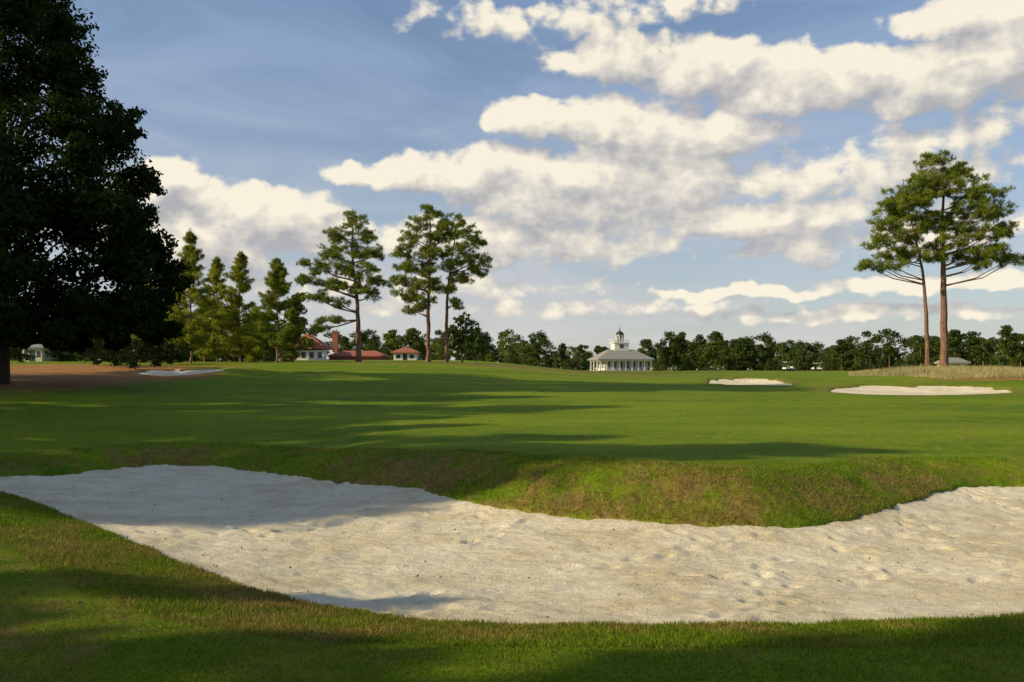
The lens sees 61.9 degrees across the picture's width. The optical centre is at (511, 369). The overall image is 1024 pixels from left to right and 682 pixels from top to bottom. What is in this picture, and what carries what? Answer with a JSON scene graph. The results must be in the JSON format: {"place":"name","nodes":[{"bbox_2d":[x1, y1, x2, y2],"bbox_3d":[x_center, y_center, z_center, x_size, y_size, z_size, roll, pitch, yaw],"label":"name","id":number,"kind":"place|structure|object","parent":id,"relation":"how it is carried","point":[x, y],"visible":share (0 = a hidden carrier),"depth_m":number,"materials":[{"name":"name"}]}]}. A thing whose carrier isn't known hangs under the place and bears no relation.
{"place":"outdoors","nodes":[
{"label":"outdoors","id":0,"kind":"place"},
{"bbox_2d":[0,360,1023,681],"bbox_3d":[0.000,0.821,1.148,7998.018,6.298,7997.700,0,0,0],"label":"grass ground","id":1,"kind":"structure","parent":0,"point":[436,406],"depth_m":28.97,"materials":[{"name":"green plant"}]},
{"bbox_2d":[10,348,36,362],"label":"shrub","id":2,"kind":"object","parent":1,"relation":"on","point":[14,353],"visible":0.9,"depth_m":99.73,"materials":[{"name":"green plant"}]},
{"bbox_2d":[22,349,55,360],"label":"walls","id":3,"kind":"structure","parent":1,"relation":"on","point":[42,357],"depth_m":128.00,"materials":[{"name":"white paint"}]},
{"bbox_2d":[29,350,34,360],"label":"door","id":4,"kind":"structure","parent":3,"relation":"attached to","point":[33,352],"depth_m":127.96,"materials":[{"name":"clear glass"}]},
{"bbox_2d":[28,344,49,348],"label":"roof","id":5,"kind":"structure","parent":3,"relation":"on","point":[36,346],"depth_m":127.92,"materials":[{"name":"grey"}]},
{"bbox_2d":[44,349,75,361],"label":"shrub","id":6,"kind":"object","parent":1,"relation":"on","point":[53,354],"visible":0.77,"depth_m":103.69,"materials":[{"name":"green plant"}]},
{"bbox_2d":[75,339,111,364],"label":"shrub","id":7,"kind":"object","parent":1,"relation":"on","point":[93,357],"visible":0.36,"depth_m":87.49,"materials":[{"name":"green plant"}]},
{"bbox_2d":[0,0,194,383],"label":"oak tree","id":8,"kind":"object","parent":1,"relation":"on","point":[56,313],"visible":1,"depth_m":49.70,"materials":[{"name":"green plant"}]},
{"bbox_2d":[93,336,131,366],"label":"shrub","id":9,"kind":"object","parent":1,"relation":"on","point":[106,353],"visible":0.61,"depth_m":83.37,"materials":[{"name":"green plant"}]},
{"bbox_2d":[115,339,154,368],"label":"shrub","id":10,"kind":"object","parent":1,"relation":"on","point":[141,351],"visible":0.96,"depth_m":77.67,"materials":[{"name":"green plant"}]},
{"bbox_2d":[129,283,158,361],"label":"pine tree","id":11,"kind":"object","parent":1,"relation":"on","point":[135,336],"visible":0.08,"depth_m":123.90,"materials":[{"name":"green plant"}]},
{"bbox_2d":[130,334,175,366],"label":"shrub","id":12,"kind":"object","parent":1,"relation":"on","point":[158,354],"visible":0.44,"depth_m":81.19,"materials":[{"name":"green plant"}]},
{"bbox_2d":[152,339,188,364],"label":"shrub","id":13,"kind":"object","parent":1,"relation":"on","point":[177,356],"visible":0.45,"depth_m":89.94,"materials":[{"name":"green plant"}]},
{"bbox_2d":[155,293,191,352],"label":"pine tree","id":14,"kind":"object","parent":1,"relation":"on","point":[173,340],"visible":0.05,"depth_m":118.29,"materials":[{"name":"green plant"}]},
{"bbox_2d":[138,369,223,375],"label":"sand bunker","id":15,"kind":"object","parent":1,"relation":"on","point":[168,373],"visible":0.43,"depth_m":71.51},
{"bbox_2d":[175,343,192,362],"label":"shrub","id":16,"kind":"object","parent":1,"relation":"on","point":[185,350],"visible":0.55,"depth_m":95.72,"materials":[{"name":"green plant"}]},
{"bbox_2d":[164,228,218,362],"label":"pine tree","id":17,"kind":"object","parent":1,"relation":"on","point":[191,254],"visible":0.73,"depth_m":99.78,"materials":[{"name":"green plant"}]},
{"bbox_2d":[186,295,225,361],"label":"pine tree","id":18,"kind":"object","parent":1,"relation":"on","point":[206,353],"visible":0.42,"depth_m":107.85,"materials":[{"name":"green plant"}]},
{"bbox_2d":[201,256,233,361],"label":"pine tree","id":19,"kind":"object","parent":1,"relation":"on","point":[216,270],"visible":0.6,"depth_m":111.56,"materials":[{"name":"green plant"}]},
{"bbox_2d":[211,250,261,361],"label":"pine tree","id":20,"kind":"object","parent":1,"relation":"on","point":[233,299],"visible":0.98,"depth_m":103.37,"materials":[{"name":"green plant"}]},
{"bbox_2d":[240,305,266,361],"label":"pine tree","id":21,"kind":"object","parent":1,"relation":"on","point":[255,356],"visible":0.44,"depth_m":117.53,"materials":[{"name":"green plant"}]},
{"bbox_2d":[249,257,299,362],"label":"pine tree","id":22,"kind":"object","parent":1,"relation":"on","point":[277,284],"visible":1,"depth_m":99.99,"materials":[{"name":"green plant"}]},
{"bbox_2d":[280,308,305,361],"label":"pine tree","id":23,"kind":"object","parent":1,"relation":"on","point":[292,321],"visible":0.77,"depth_m":111.70,"materials":[{"name":"green plant"}]},
{"bbox_2d":[243,331,390,359],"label":"red roof clubhouse","id":24,"kind":"structure","parent":1,"relation":"on","point":[317,350],"depth_m":202.46,"materials":[{"name":"white paint"}]},
{"bbox_2d":[264,352,321,357],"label":"windows","id":25,"kind":"structure","parent":24,"relation":"in","point":[311,354],"depth_m":197.47,"materials":[{"name":"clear glass"}]},
{"bbox_2d":[293,209,394,361],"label":"pine tree","id":26,"kind":"object","parent":1,"relation":"on","point":[348,270],"visible":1,"depth_m":114.32,"materials":[{"name":"green plant"}]},
{"bbox_2d":[390,348,420,359],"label":"garden pavilion","id":27,"kind":"structure","parent":1,"relation":"on","point":[405,354],"depth_m":198.00,"materials":[{"name":"white paint"}]},
{"bbox_2d":[387,202,454,361],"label":"pine tree","id":28,"kind":"object","parent":1,"relation":"on","point":[428,269],"visible":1,"depth_m":111.42,"materials":[{"name":"green plant"}]},
{"bbox_2d":[439,311,483,361],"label":"maple tree","id":29,"kind":"object","parent":1,"relation":"on","point":[464,339],"visible":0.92,"depth_m":129.45,"materials":[{"name":"green plant"}]},
{"bbox_2d":[433,212,493,361],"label":"pine tree","id":30,"kind":"object","parent":1,"relation":"on","point":[470,260],"visible":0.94,"depth_m":117.04,"materials":[{"name":"green plant"}]},
{"bbox_2d":[465,337,486,361],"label":"maple tree","id":31,"kind":"object","parent":1,"relation":"on","point":[478,350],"visible":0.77,"depth_m":149.57,"materials":[{"name":"green plant"}]},
{"bbox_2d":[0,464,1023,624],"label":"sand bunker","id":32,"kind":"object","parent":1,"relation":"on","point":[190,516],"visible":0.91,"depth_m":15.52},
{"bbox_2d":[0,441,1023,648],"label":"rough grass","id":33,"kind":"structure","parent":1,"relation":"on","point":[524,627],"depth_m":11.64,"materials":[{"name":"green plant"}]},
{"bbox_2d":[6,445,1017,681],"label":"fallen leaves","id":34,"kind":"object","parent":1,"relation":"on","point":[846,675],"visible":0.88,"depth_m":13.65,"materials":[{"name":"brown plant"}]},
{"bbox_2d":[10,292,1023,370],"bbox_3d":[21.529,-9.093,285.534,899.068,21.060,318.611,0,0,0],"label":"distant tree row","id":35,"kind":"object","parent":1,"relation":"on","point":[845,354],"visible":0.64,"depth_m":260.41,"materials":[{"name":"green plant"}]},
{"bbox_2d":[587,328,654,370],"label":"cupola clubhouse","id":36,"kind":"structure","parent":1,"relation":"on","point":[619,356],"depth_m":211.52,"materials":[{"name":"white paint"}]},
{"bbox_2d":[598,362,640,367],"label":"windows","id":37,"kind":"structure","parent":36,"relation":"in","point":[608,363],"depth_m":211.47,"materials":[{"name":"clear glass"}]},
{"bbox_2d":[607,362,641,368],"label":"window frames","id":38,"kind":"structure","parent":36,"relation":"in","point":[620,362],"depth_m":211.34,"materials":[{"name":"white paint"}]},
{"bbox_2d":[709,378,791,384],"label":"sand bunker","id":39,"kind":"object","parent":1,"relation":"on","point":[746,381],"visible":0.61,"depth_m":78.65},
{"bbox_2d":[782,362,794,370],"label":"golf cart","id":40,"kind":"object","parent":1,"relation":"on","point":[785,367],"visible":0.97,"depth_m":174.69,"materials":[{"name":"metal"}]},
{"bbox_2d":[811,363,821,370],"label":"golf cart","id":41,"kind":"object","parent":1,"relation":"on","point":[819,368],"visible":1,"depth_m":204.42,"materials":[{"name":"metal"}]},
{"bbox_2d":[852,182,936,366],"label":"pine tree","id":42,"kind":"object","parent":1,"relation":"on","point":[896,215],"visible":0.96,"depth_m":96.37,"materials":[{"name":"green plant"}]},
{"bbox_2d":[830,386,1011,394],"bbox_3d":[28.366,1.494,60.945,14.461,0.578,9.910,0,0,-27],"label":"sand bunker","id":43,"kind":"object","parent":1,"relation":"on","point":[919,390],"visible":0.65,"depth_m":63.04},
{"bbox_2d":[934,357,970,366],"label":"maintenance shed","id":44,"kind":"structure","parent":1,"relation":"on","point":[957,361],"depth_m":148.50,"materials":[{"name":"grey"}]},
{"bbox_2d":[892,149,1023,366],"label":"pine tree","id":45,"kind":"object","parent":1,"relation":"on","point":[984,210],"visible":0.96,"depth_m":95.95,"materials":[{"name":"green plant"}]},
{"bbox_2d":[1,0,1023,369],"label":"sky","id":46,"kind":"structure","parent":0,"point":[645,169],"materials":[{"name":"blue"}]},
{"bbox_2d":[847,364,1023,378],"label":"tall grass","id":47,"kind":"structure","parent":0,"point":[960,372],"depth_m":85.20,"materials":[{"name":"beige plant"}]}
]}

